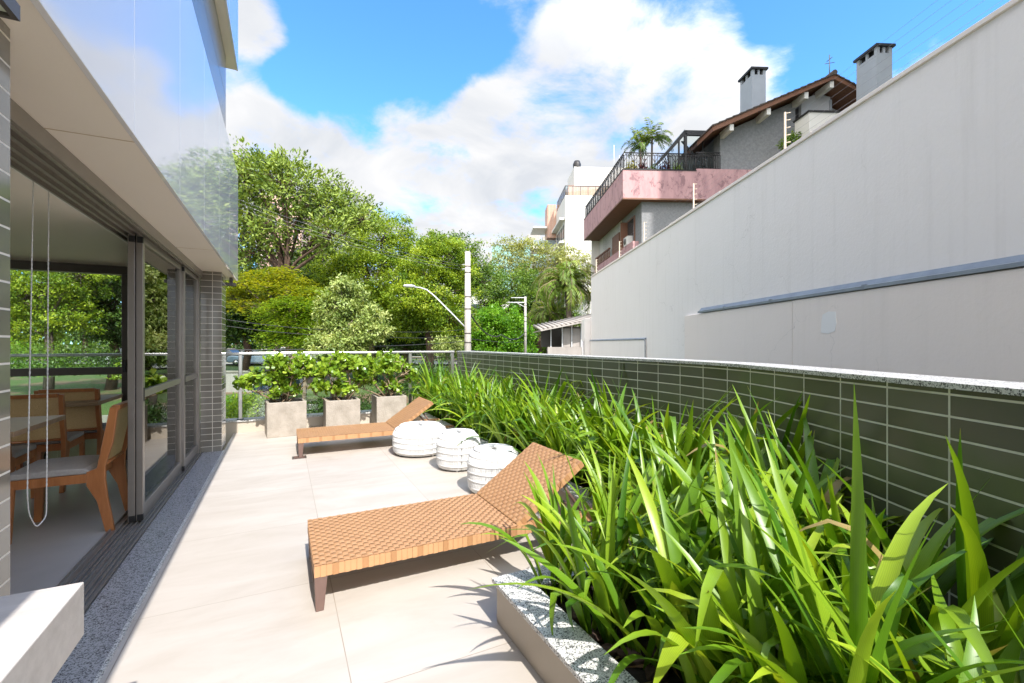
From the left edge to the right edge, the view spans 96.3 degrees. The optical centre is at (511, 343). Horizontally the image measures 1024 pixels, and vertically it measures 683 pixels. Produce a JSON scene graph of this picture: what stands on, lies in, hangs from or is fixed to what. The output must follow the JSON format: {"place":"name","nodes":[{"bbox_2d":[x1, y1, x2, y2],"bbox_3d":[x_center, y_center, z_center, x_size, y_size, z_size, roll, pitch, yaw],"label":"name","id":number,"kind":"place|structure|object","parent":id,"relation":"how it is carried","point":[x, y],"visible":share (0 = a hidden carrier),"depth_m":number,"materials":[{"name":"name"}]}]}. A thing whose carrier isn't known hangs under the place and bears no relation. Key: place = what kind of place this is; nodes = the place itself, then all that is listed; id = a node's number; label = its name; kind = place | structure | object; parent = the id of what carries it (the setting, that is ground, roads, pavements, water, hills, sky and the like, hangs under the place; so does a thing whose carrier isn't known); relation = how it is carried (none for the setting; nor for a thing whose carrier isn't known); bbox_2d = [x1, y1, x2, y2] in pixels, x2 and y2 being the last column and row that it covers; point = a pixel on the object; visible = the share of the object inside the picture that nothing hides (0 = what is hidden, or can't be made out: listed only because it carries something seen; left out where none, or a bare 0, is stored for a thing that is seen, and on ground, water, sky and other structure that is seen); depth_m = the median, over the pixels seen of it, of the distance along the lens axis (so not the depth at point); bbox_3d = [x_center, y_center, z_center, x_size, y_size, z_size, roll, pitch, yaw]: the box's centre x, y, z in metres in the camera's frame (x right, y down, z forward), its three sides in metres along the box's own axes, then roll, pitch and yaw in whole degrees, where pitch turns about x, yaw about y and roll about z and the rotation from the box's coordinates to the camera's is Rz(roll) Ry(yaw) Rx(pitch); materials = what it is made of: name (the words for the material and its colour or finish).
{"place":"outdoors","nodes":[
{"label":"outdoors","id":0,"kind":"place"},
{"bbox_2d":[10,460,127,594],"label":"indoor floor","id":1,"kind":"structure","parent":0,"point":[57,544],"depth_m":3.13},
{"bbox_2d":[10,439,36,497],"bbox_3d":[-4.084,0.866,3.519,0.470,0.868,0.592,0,0,-29],"label":"dining chair","id":2,"kind":"object","parent":1,"relation":"on","point":[18,455],"visible":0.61,"depth_m":3.67,"materials":[{"name":"brown wood"}]},
{"bbox_2d":[10,415,65,437],"bbox_3d":[-3.692,0.925,3.001,0.920,0.750,0.770,0,0,-27],"label":"dining table","id":3,"kind":"object","parent":1,"relation":"on","point":[18,426],"visible":0.84,"depth_m":3.20,"materials":[{"name":"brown wood"}]},
{"bbox_2d":[10,393,84,492],"bbox_3d":[-4.236,0.866,4.114,0.470,0.868,0.592,0,0,-29],"label":"dining chair","id":4,"kind":"object","parent":1,"relation":"on","point":[62,437],"visible":0.7,"depth_m":3.97,"materials":[{"name":"brown wood"}]},
{"bbox_2d":[10,400,127,544],"bbox_3d":[-3.110,0.866,3.269,0.592,0.868,0.470,0,0,-27],"label":"dining chair","id":5,"kind":"object","parent":1,"relation":"on","point":[90,471],"visible":0.73,"depth_m":3.17,"materials":[{"name":"brown wood"}]},
{"bbox_2d":[34,388,105,459],"bbox_3d":[-4.363,0.866,4.632,0.470,0.868,0.592,0,0,-25],"label":"dining chair","id":6,"kind":"object","parent":1,"relation":"on","point":[87,420],"visible":0.38,"depth_m":4.46,"materials":[{"name":"brown wood"}]},
{"bbox_2d":[10,344,456,414],"bbox_3d":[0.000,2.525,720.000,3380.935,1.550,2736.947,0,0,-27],"label":"ground","id":7,"kind":"structure","parent":0,"point":[19,386],"depth_m":29.45,"materials":[{"name":"plant"}]},
{"bbox_2d":[10,336,104,378],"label":"garden bush","id":8,"kind":"object","parent":7,"relation":"on","point":[42,362],"visible":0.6,"depth_m":20.08,"materials":[{"name":"green plant"}]},
{"bbox_2d":[10,270,120,388],"bbox_3d":[-25.296,-1.424,24.035,8.833,9.336,4.943,0,0,2],"label":"light green tree","id":9,"kind":"object","parent":7,"relation":"on","point":[63,286],"visible":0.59,"depth_m":23.61,"materials":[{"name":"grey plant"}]},
{"bbox_2d":[31,338,121,375],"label":"garden bush","id":10,"kind":"object","parent":7,"relation":"on","point":[102,360],"visible":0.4,"depth_m":22.97,"materials":[{"name":"green plant"}]},
{"bbox_2d":[44,273,121,389],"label":"broad dark tree","id":11,"kind":"object","parent":7,"relation":"on","point":[113,335],"visible":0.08,"depth_m":26.22,"materials":[{"name":"green plant"}]},
{"bbox_2d":[0,0,237,682],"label":"apartment building","id":12,"kind":"structure","parent":7,"relation":"on","point":[114,141],"depth_m":2.89,"materials":[{"name":"grey tile"}]},
{"bbox_2d":[26,181,49,526],"bbox_3d":[-2.386,-0.074,2.312,0.007,1.984,0.236,0,0,-27],"label":"blind cord","id":13,"kind":"object","parent":12,"relation":"hanging from","point":[30,357],"visible":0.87,"depth_m":2.26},
{"bbox_2d":[10,260,127,469],"bbox_3d":[-6.753,0.216,3.952,5.455,2.172,0.130,0,0,-27],"label":"end window","id":14,"kind":"structure","parent":12,"relation":"in","point":[122,271],"depth_m":4.99,"materials":[{"name":"grey metal"}]},
{"bbox_2d":[128,233,135,522],"bbox_3d":[-3.026,0.245,3.890,0.044,2.070,1.374,0,0,-27],"label":"sliding door","id":15,"kind":"structure","parent":12,"relation":"in","point":[131,238],"depth_m":3.28,"materials":[{"name":"grey metal"}]},
{"bbox_2d":[136,234,181,520],"bbox_3d":[-3.008,0.245,3.952,0.044,2.070,1.439,0,0,-27],"label":"sliding door","id":16,"kind":"structure","parent":12,"relation":"in","point":[158,277],"depth_m":3.77,"materials":[{"name":"grey metal"}]},
{"bbox_2d":[182,265,197,470],"bbox_3d":[-3.503,0.245,4.987,0.044,2.070,0.852,0,0,-27],"label":"sliding door","id":17,"kind":"structure","parent":12,"relation":"in","point":[189,279],"depth_m":5.00,"materials":[{"name":"grey metal"}]},
{"bbox_2d":[13,321,425,353],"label":"wood","id":18,"kind":"object","parent":7,"relation":"on","point":[89,344],"depth_m":78.18,"materials":[{"name":"green plant"}]},
{"bbox_2d":[226,386,275,418],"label":"round bush","id":19,"kind":"object","parent":7,"relation":"on","point":[250,403],"visible":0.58,"depth_m":13.24,"materials":[{"name":"green plant"}]},
{"bbox_2d":[226,264,329,398],"bbox_3d":[-10.044,0.067,19.438,5.563,6.749,3.771,0,0,22],"label":"yellow tree","id":20,"kind":"object","parent":7,"relation":"on","point":[277,280],"visible":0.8,"depth_m":18.79,"materials":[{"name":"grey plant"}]},
{"bbox_2d":[226,249,331,370],"bbox_3d":[-16.785,-1.902,31.084,11.354,9.984,8.333,0,0,-27],"label":"dark tree","id":21,"kind":"object","parent":7,"relation":"on","point":[233,333],"visible":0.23,"depth_m":29.13,"materials":[{"name":"green plant"}]},
{"bbox_2d":[240,287,339,398],"bbox_3d":[-8.230,0.572,17.930,4.218,5.814,4.161,0,0,-27],"label":"feathery tree","id":22,"kind":"object","parent":7,"relation":"on","point":[300,308],"visible":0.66,"depth_m":17.54,"materials":[{"name":"green plant"}]},
{"bbox_2d":[226,133,390,357],"bbox_3d":[-12.326,-4.007,25.226,10.864,14.493,6.308,0,0,17],"label":"broadleaf tree","id":23,"kind":"object","parent":7,"relation":"on","point":[275,164],"visible":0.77,"depth_m":24.35,"materials":[{"name":"green plant"}]},
{"bbox_2d":[292,391,380,413],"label":"hedge","id":24,"kind":"object","parent":7,"relation":"on","point":[364,405],"visible":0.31,"depth_m":14.82,"materials":[{"name":"green plant"}]},
{"bbox_2d":[303,271,396,395],"bbox_3d":[-5.732,0.498,16.154,3.069,6.133,2.653,0,0,-27],"label":"pale leaved tree","id":25,"kind":"object","parent":7,"relation":"on","point":[351,319],"visible":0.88,"depth_m":15.75,"materials":[{"name":"green plant"}]},
{"bbox_2d":[296,202,434,381],"bbox_3d":[-10.075,-3.487,30.761,11.084,12.966,7.014,0,0,-7],"label":"bright tree","id":26,"kind":"object","parent":7,"relation":"on","point":[350,264],"visible":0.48,"depth_m":29.85,"materials":[{"name":"green plant"}]},
{"bbox_2d":[375,309,471,370],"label":"dark tree","id":27,"kind":"object","parent":7,"relation":"on","point":[409,347],"visible":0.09,"depth_m":32.36,"materials":[{"name":"green plant"}]},
{"bbox_2d":[377,228,488,379],"bbox_3d":[-5.065,-2.099,28.979,7.061,10.358,5.818,0,0,-27],"label":"bright tree","id":28,"kind":"object","parent":7,"relation":"on","point":[429,312],"visible":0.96,"depth_m":28.09,"materials":[{"name":"green plant"}]},
{"bbox_2d":[425,334,463,370],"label":"young tree","id":29,"kind":"object","parent":7,"relation":"on","point":[455,345],"visible":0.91,"depth_m":23.73,"materials":[{"name":"green plant"}]},
{"bbox_2d":[441,229,515,349],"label":"wispy tree","id":30,"kind":"object","parent":7,"relation":"on","point":[484,281],"visible":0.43,"depth_m":37.62,"materials":[{"name":"green plant"}]},
{"bbox_2d":[454,300,541,359],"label":"vivid tree","id":31,"kind":"object","parent":7,"relation":"on","point":[493,323],"visible":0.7,"depth_m":46.59,"materials":[{"name":"green plant"}]},
{"bbox_2d":[464,261,545,338],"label":"green tree","id":32,"kind":"object","parent":7,"relation":"on","point":[505,295],"visible":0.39,"depth_m":50.77,"materials":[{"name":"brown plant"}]},
{"bbox_2d":[484,234,590,352],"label":"thin olive tree","id":33,"kind":"object","parent":7,"relation":"on","point":[549,248],"visible":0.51,"depth_m":55.29,"materials":[{"name":"green plant"}]},
{"bbox_2d":[511,263,586,352],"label":"green tree","id":34,"kind":"object","parent":7,"relation":"on","point":[539,335],"visible":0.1,"depth_m":52.45,"materials":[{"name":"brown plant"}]},
{"bbox_2d":[527,298,573,338],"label":"drooping palm","id":35,"kind":"object","parent":7,"relation":"on","point":[542,316],"visible":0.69,"depth_m":32.59,"materials":[{"name":"green plant"}]},
{"bbox_2d":[533,314,590,354],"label":"shed","id":36,"kind":"structure","parent":7,"relation":"on","point":[558,337],"depth_m":24.20,"materials":[{"name":"paint"}]},
{"bbox_2d":[530,259,595,326],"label":"drooping palm","id":37,"kind":"object","parent":7,"relation":"on","point":[568,284],"visible":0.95,"depth_m":29.41,"materials":[{"name":"green plant"}]},
{"bbox_2d":[530,155,622,314],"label":"white apartment block","id":38,"kind":"structure","parent":7,"relation":"on","point":[564,221],"depth_m":64.59,"materials":[{"name":"white paint"}]},
{"bbox_2d":[456,351,1023,626],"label":"tiled wall","id":39,"kind":"structure","parent":7,"relation":"on","point":[908,424],"depth_m":1.85,"materials":[{"name":"green tile"}]},
{"bbox_2d":[584,43,895,274],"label":"grey house","id":40,"kind":"structure","parent":7,"relation":"on","point":[630,201],"depth_m":25.62,"materials":[{"name":"paint"}]},
{"bbox_2d":[621,127,655,165],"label":"balcony palm","id":41,"kind":"object","parent":40,"relation":"on","point":[641,145],"visible":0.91,"depth_m":25.93,"materials":[{"name":"green plant"}]},
{"bbox_2d":[629,117,673,168],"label":"balcony palm","id":42,"kind":"object","parent":40,"relation":"on","point":[660,137],"visible":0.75,"depth_m":26.05,"materials":[{"name":"green plant"}]},
{"bbox_2d":[582,0,1023,381],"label":"boundary wall","id":43,"kind":"structure","parent":7,"relation":"on","point":[880,228],"depth_m":4.16,"materials":[{"name":"white paint"}]},
{"bbox_2d":[596,0,1002,271],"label":"electric fence","id":44,"kind":"object","parent":43,"relation":"on","point":[785,127],"visible":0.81,"depth_m":5.56,"materials":[{"name":"metal"}]},
{"bbox_2d":[99,423,599,682],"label":"terrace floor","id":45,"kind":"structure","parent":0,"point":[230,597],"depth_m":2.40,"materials":[{"name":"tile"}]},
{"bbox_2d":[0,582,83,682],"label":"stone counter","id":46,"kind":"object","parent":45,"relation":"on","point":[41,632],"visible":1,"depth_m":1.09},
{"bbox_2d":[29,410,370,459],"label":"kerb wall","id":47,"kind":"structure","parent":45,"relation":"on","point":[246,424],"depth_m":6.73,"materials":[{"name":"concrete"}]},
{"bbox_2d":[10,351,454,419],"bbox_3d":[-5.411,0.626,6.104,9.780,0.992,0.080,0,0,-27],"label":"glass railing","id":48,"kind":"object","parent":47,"relation":"on","point":[239,354],"visible":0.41,"depth_m":6.80,"materials":[{"name":"grey glass"}]},
{"bbox_2d":[265,398,306,437],"bbox_3d":[-3.278,1.060,6.634,0.512,0.480,0.500,0,0,-32],"label":"concrete planter","id":49,"kind":"object","parent":45,"relation":"on","point":[283,419],"visible":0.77,"depth_m":6.42,"materials":[{"name":"concrete"}]},
{"bbox_2d":[232,352,327,402],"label":"potted shrub","id":50,"kind":"object","parent":49,"relation":"on","point":[282,375],"visible":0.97,"depth_m":6.50,"materials":[{"name":"green plant"}]},
{"bbox_2d":[323,396,359,426],"bbox_3d":[-2.549,1.060,6.854,0.482,0.480,0.500,0,0,-27],"label":"concrete planter","id":51,"kind":"object","parent":45,"relation":"on","point":[343,411],"visible":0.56,"depth_m":6.64,"materials":[{"name":"concrete"}]},
{"bbox_2d":[307,350,377,400],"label":"potted shrub","id":52,"kind":"object","parent":51,"relation":"on","point":[341,364],"visible":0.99,"depth_m":6.80,"materials":[{"name":"green plant"}]},
{"bbox_2d":[296,397,453,457],"bbox_3d":[-1.744,1.024,5.912,1.860,0.553,0.657,0,0,-27],"label":"sun lounger","id":53,"kind":"object","parent":45,"relation":"on","point":[414,409],"visible":0.95,"depth_m":5.75,"materials":[{"name":"brown wicker"}]},
{"bbox_2d":[371,393,406,422],"bbox_3d":[-1.977,1.060,7.352,0.472,0.480,0.480,0,0,-27],"label":"concrete planter","id":54,"kind":"object","parent":45,"relation":"on","point":[385,408],"visible":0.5,"depth_m":7.13,"materials":[{"name":"concrete"}]},
{"bbox_2d":[351,348,422,396],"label":"potted shrub","id":55,"kind":"object","parent":54,"relation":"in","point":[388,363],"visible":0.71,"depth_m":7.29,"materials":[{"name":"green plant"}]},
{"bbox_2d":[392,421,445,456],"bbox_3d":[-1.096,1.130,5.478,0.648,0.340,0.648,0,0,-43],"label":"woven stool","id":56,"kind":"object","parent":45,"relation":"on","point":[415,438],"visible":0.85,"depth_m":5.22,"materials":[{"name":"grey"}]},
{"bbox_2d":[436,428,479,471],"bbox_3d":[-0.564,1.110,4.828,0.466,0.380,0.466,0,0,-2],"label":"woven stool","id":57,"kind":"object","parent":45,"relation":"on","point":[450,455],"visible":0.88,"depth_m":4.64,"materials":[{"name":"grey"}]},
{"bbox_2d":[307,442,618,611],"bbox_3d":[-0.271,1.024,2.920,1.860,0.553,0.657,0,0,-27],"label":"sun lounger","id":58,"kind":"object","parent":45,"relation":"on","point":[347,542],"visible":0.99,"depth_m":2.74,"materials":[{"name":"wicker"}]},
{"bbox_2d":[467,443,518,492],"bbox_3d":[-0.161,1.110,4.067,0.476,0.380,0.476,0,0,9],"label":"woven stool","id":59,"kind":"object","parent":45,"relation":"on","point":[486,463],"visible":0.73,"depth_m":3.90,"materials":[{"name":"grey"}]},
{"bbox_2d":[414,412,683,682],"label":"raised bed","id":60,"kind":"object","parent":45,"relation":"on","point":[564,653],"visible":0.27,"depth_m":1.82,"materials":[{"name":"grey stone"}]},
{"bbox_2d":[410,354,465,417],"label":"strap leaf plant","id":61,"kind":"object","parent":60,"relation":"on","point":[427,377],"visible":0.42,"depth_m":7.08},
{"bbox_2d":[439,364,489,427],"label":"strap leaf plant","id":62,"kind":"object","parent":60,"relation":"on","point":[462,397],"visible":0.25,"depth_m":5.85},
{"bbox_2d":[423,381,516,438],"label":"strap leaf plant","id":63,"kind":"object","parent":60,"relation":"on","point":[475,418],"visible":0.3,"depth_m":5.55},
{"bbox_2d":[456,386,546,448],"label":"strap leaf plant","id":64,"kind":"object","parent":60,"relation":"on","point":[512,443],"visible":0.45,"depth_m":4.71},
{"bbox_2d":[478,388,596,452],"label":"strap leaf plant","id":65,"kind":"object","parent":60,"relation":"on","point":[563,406],"visible":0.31,"depth_m":4.24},
{"bbox_2d":[495,367,581,422],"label":"strap leaf plant","id":66,"kind":"object","parent":60,"relation":"on","point":[561,389],"visible":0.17,"depth_m":4.85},
{"bbox_2d":[462,454,643,601],"bbox_3d":[0.243,0.895,2.164,0.814,0.641,0.674,-1,2,23],"label":"strap leaf plant","id":67,"kind":"object","parent":60,"relation":"on","point":[544,509],"visible":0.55,"depth_m":2.17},
{"bbox_2d":[511,394,611,481],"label":"strap leaf plant","id":68,"kind":"object","parent":60,"relation":"in","point":[552,444],"visible":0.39,"depth_m":3.76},
{"bbox_2d":[554,352,626,450],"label":"strap leaf plant","id":69,"kind":"object","parent":60,"relation":"on","point":[593,411],"visible":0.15,"depth_m":3.84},
{"bbox_2d":[533,380,662,490],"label":"strap leaf plant","id":70,"kind":"object","parent":60,"relation":"in","point":[602,442],"visible":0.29,"depth_m":3.39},
{"bbox_2d":[561,403,641,499],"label":"strap leaf plant","id":71,"kind":"object","parent":60,"relation":"on","point":[598,453],"visible":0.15,"depth_m":3.46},
{"bbox_2d":[559,437,651,599],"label":"strap leaf plant","id":72,"kind":"object","parent":60,"relation":"in","point":[600,506],"visible":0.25,"depth_m":2.32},
{"bbox_2d":[501,428,713,643],"bbox_3d":[0.404,0.770,1.774,0.901,0.908,0.584,0,0,-6],"label":"strap leaf plant","id":73,"kind":"object","parent":60,"relation":"on","point":[610,549],"visible":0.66,"depth_m":1.81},
{"bbox_2d":[556,477,669,680],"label":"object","id":74,"kind":"object","parent":60,"relation":"on","point":[650,670],"visible":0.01,"depth_m":1.74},
{"bbox_2d":[578,381,659,473],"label":"strap leaf plant","id":75,"kind":"object","parent":60,"relation":"on","point":[639,418],"visible":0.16,"depth_m":3.53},
{"bbox_2d":[545,418,716,513],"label":"strap leaf plant","id":76,"kind":"object","parent":60,"relation":"in","point":[606,474],"visible":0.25,"depth_m":3.04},
{"bbox_2d":[558,394,732,518],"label":"strap leaf plant","id":77,"kind":"object","parent":60,"relation":"on","point":[625,430],"visible":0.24,"depth_m":3.10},
{"bbox_2d":[468,460,849,682],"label":"strap leaf plant","id":78,"kind":"object","parent":60,"relation":"on","point":[668,576],"visible":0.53,"depth_m":1.71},
{"bbox_2d":[594,485,731,630],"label":"strap leaf plant","id":79,"kind":"object","parent":60,"relation":"on","point":[635,526],"visible":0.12,"depth_m":1.81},
{"bbox_2d":[581,411,764,507],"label":"strap leaf plant","id":80,"kind":"object","parent":60,"relation":"on","point":[677,452],"visible":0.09,"depth_m":2.92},
{"bbox_2d":[605,468,754,582],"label":"strap leaf plant","id":81,"kind":"object","parent":60,"relation":"on","point":[714,552],"visible":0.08,"depth_m":1.71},
{"bbox_2d":[638,386,739,513],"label":"strap leaf plant","id":82,"kind":"object","parent":60,"relation":"on","point":[670,426],"visible":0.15,"depth_m":2.79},
{"bbox_2d":[639,412,750,525],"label":"strap leaf plant","id":83,"kind":"object","parent":60,"relation":"on","point":[671,481],"visible":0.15,"depth_m":2.54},
{"bbox_2d":[626,435,827,668],"bbox_3d":[0.747,0.776,1.601,0.623,0.889,0.947,0,0,41],"label":"strap leaf plant","id":84,"kind":"object","parent":60,"relation":"on","point":[774,586],"visible":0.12,"depth_m":1.36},
{"bbox_2d":[624,399,839,527],"bbox_3d":[1.202,0.717,2.479,0.844,1.038,1.377,0,0,-26],"label":"strap leaf plant","id":85,"kind":"object","parent":60,"relation":"on","point":[777,423],"visible":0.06,"depth_m":2.26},
{"bbox_2d":[601,420,887,564],"bbox_3d":[1.059,0.812,2.199,1.076,0.817,1.185,0,0,-28],"label":"strap leaf plant","id":86,"kind":"object","parent":60,"relation":"on","point":[724,457],"visible":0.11,"depth_m":2.35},
{"bbox_2d":[658,457,846,578],"bbox_3d":[1.015,0.847,1.890,0.829,0.745,1.000,6,6,37],"label":"strap leaf plant","id":87,"kind":"object","parent":60,"relation":"on","point":[819,485],"visible":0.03,"depth_m":1.90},
{"bbox_2d":[684,389,845,518],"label":"strap leaf plant","id":88,"kind":"object","parent":60,"relation":"on","point":[797,438],"visible":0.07,"depth_m":2.27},
{"bbox_2d":[696,411,848,529],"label":"strap leaf plant","id":89,"kind":"object","parent":60,"relation":"on","point":[827,470],"visible":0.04,"depth_m":2.06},
{"bbox_2d":[604,414,961,682],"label":"strap leaf plant","id":90,"kind":"object","parent":60,"relation":"on","point":[699,663],"visible":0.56,"depth_m":1.31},
{"bbox_2d":[643,434,930,663],"bbox_3d":[0.857,0.817,1.724,0.676,0.837,1.092,0,0,-28],"label":"strap leaf plant","id":91,"kind":"object","parent":60,"relation":"on","point":[722,475],"visible":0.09,"depth_m":1.84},
{"bbox_2d":[688,386,904,592],"bbox_3d":[1.117,0.710,1.927,0.988,1.031,1.108,0,0,-28],"label":"strap leaf plant","id":92,"kind":"object","parent":60,"relation":"on","point":[811,465],"visible":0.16,"depth_m":1.94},
{"bbox_2d":[729,416,878,540],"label":"strap leaf plant","id":93,"kind":"object","parent":60,"relation":"on","point":[791,471],"visible":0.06,"depth_m":2.02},
{"bbox_2d":[639,522,997,682],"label":"strap leaf plant","id":94,"kind":"object","parent":60,"relation":"on","point":[913,647],"visible":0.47,"depth_m":1.10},
{"bbox_2d":[757,475,885,585],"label":"strap leaf plant","id":95,"kind":"object","parent":60,"relation":"on","point":[836,517],"visible":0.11,"depth_m":1.62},
{"bbox_2d":[660,490,988,682],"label":"strap leaf plant","id":96,"kind":"object","parent":60,"relation":"on","point":[920,579],"visible":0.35,"depth_m":1.21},
{"bbox_2d":[630,496,1023,682],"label":"strap leaf plant","id":97,"kind":"object","parent":60,"relation":"on","point":[1012,650],"visible":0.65,"depth_m":1.11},
{"bbox_2d":[684,426,1023,647],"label":"strap leaf plant","id":98,"kind":"object","parent":60,"relation":"on","point":[929,553],"visible":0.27,"depth_m":1.44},
{"bbox_2d":[708,385,1023,682],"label":"strap leaf plant","id":99,"kind":"object","parent":60,"relation":"on","point":[888,600],"visible":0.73,"depth_m":1.22,"materials":[{"name":"plant"}]},
{"bbox_2d":[767,430,1023,682],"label":"strap leaf plant","id":100,"kind":"object","parent":60,"relation":"on","point":[973,573],"visible":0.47,"depth_m":1.16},
{"bbox_2d":[813,586,1023,682],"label":"strap leaf plant","id":101,"kind":"object","parent":60,"relation":"on","point":[959,663],"visible":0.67,"depth_m":0.94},
{"bbox_2d":[830,575,1023,682],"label":"strap leaf plant","id":102,"kind":"object","parent":60,"relation":"on","point":[948,622],"visible":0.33,"depth_m":1.12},
{"bbox_2d":[834,614,1023,682],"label":"strap leaf plant","id":103,"kind":"object","parent":60,"relation":"on","point":[925,678],"visible":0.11,"depth_m":1.10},
{"bbox_2d":[940,568,1023,682],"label":"strap leaf plant","id":104,"kind":"object","parent":60,"relation":"on","point":[1019,675],"visible":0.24,"depth_m":1.27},
{"bbox_2d":[19,0,1009,343],"label":"sky","id":105,"kind":"structure","parent":0,"point":[473,116],"materials":[{"name":"blue"}]},
{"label":"side pavement","id":106,"kind":"structure","parent":0,"visible":0},
{"bbox_2d":[363,356,456,397],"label":"hedge","id":107,"kind":"object","parent":106,"relation":"on","point":[404,385],"visible":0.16,"depth_m":16.79,"materials":[{"name":"green plant"}]},
{"bbox_2d":[403,251,470,350],"bbox_3d":[-3.575,-0.750,22.000,3.273,7.300,0.361,0,0,0],"label":"utility pole","id":108,"kind":"object","parent":106,"relation":"on","point":[467,330],"visible":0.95,"depth_m":21.88,"materials":[{"name":"concrete"}]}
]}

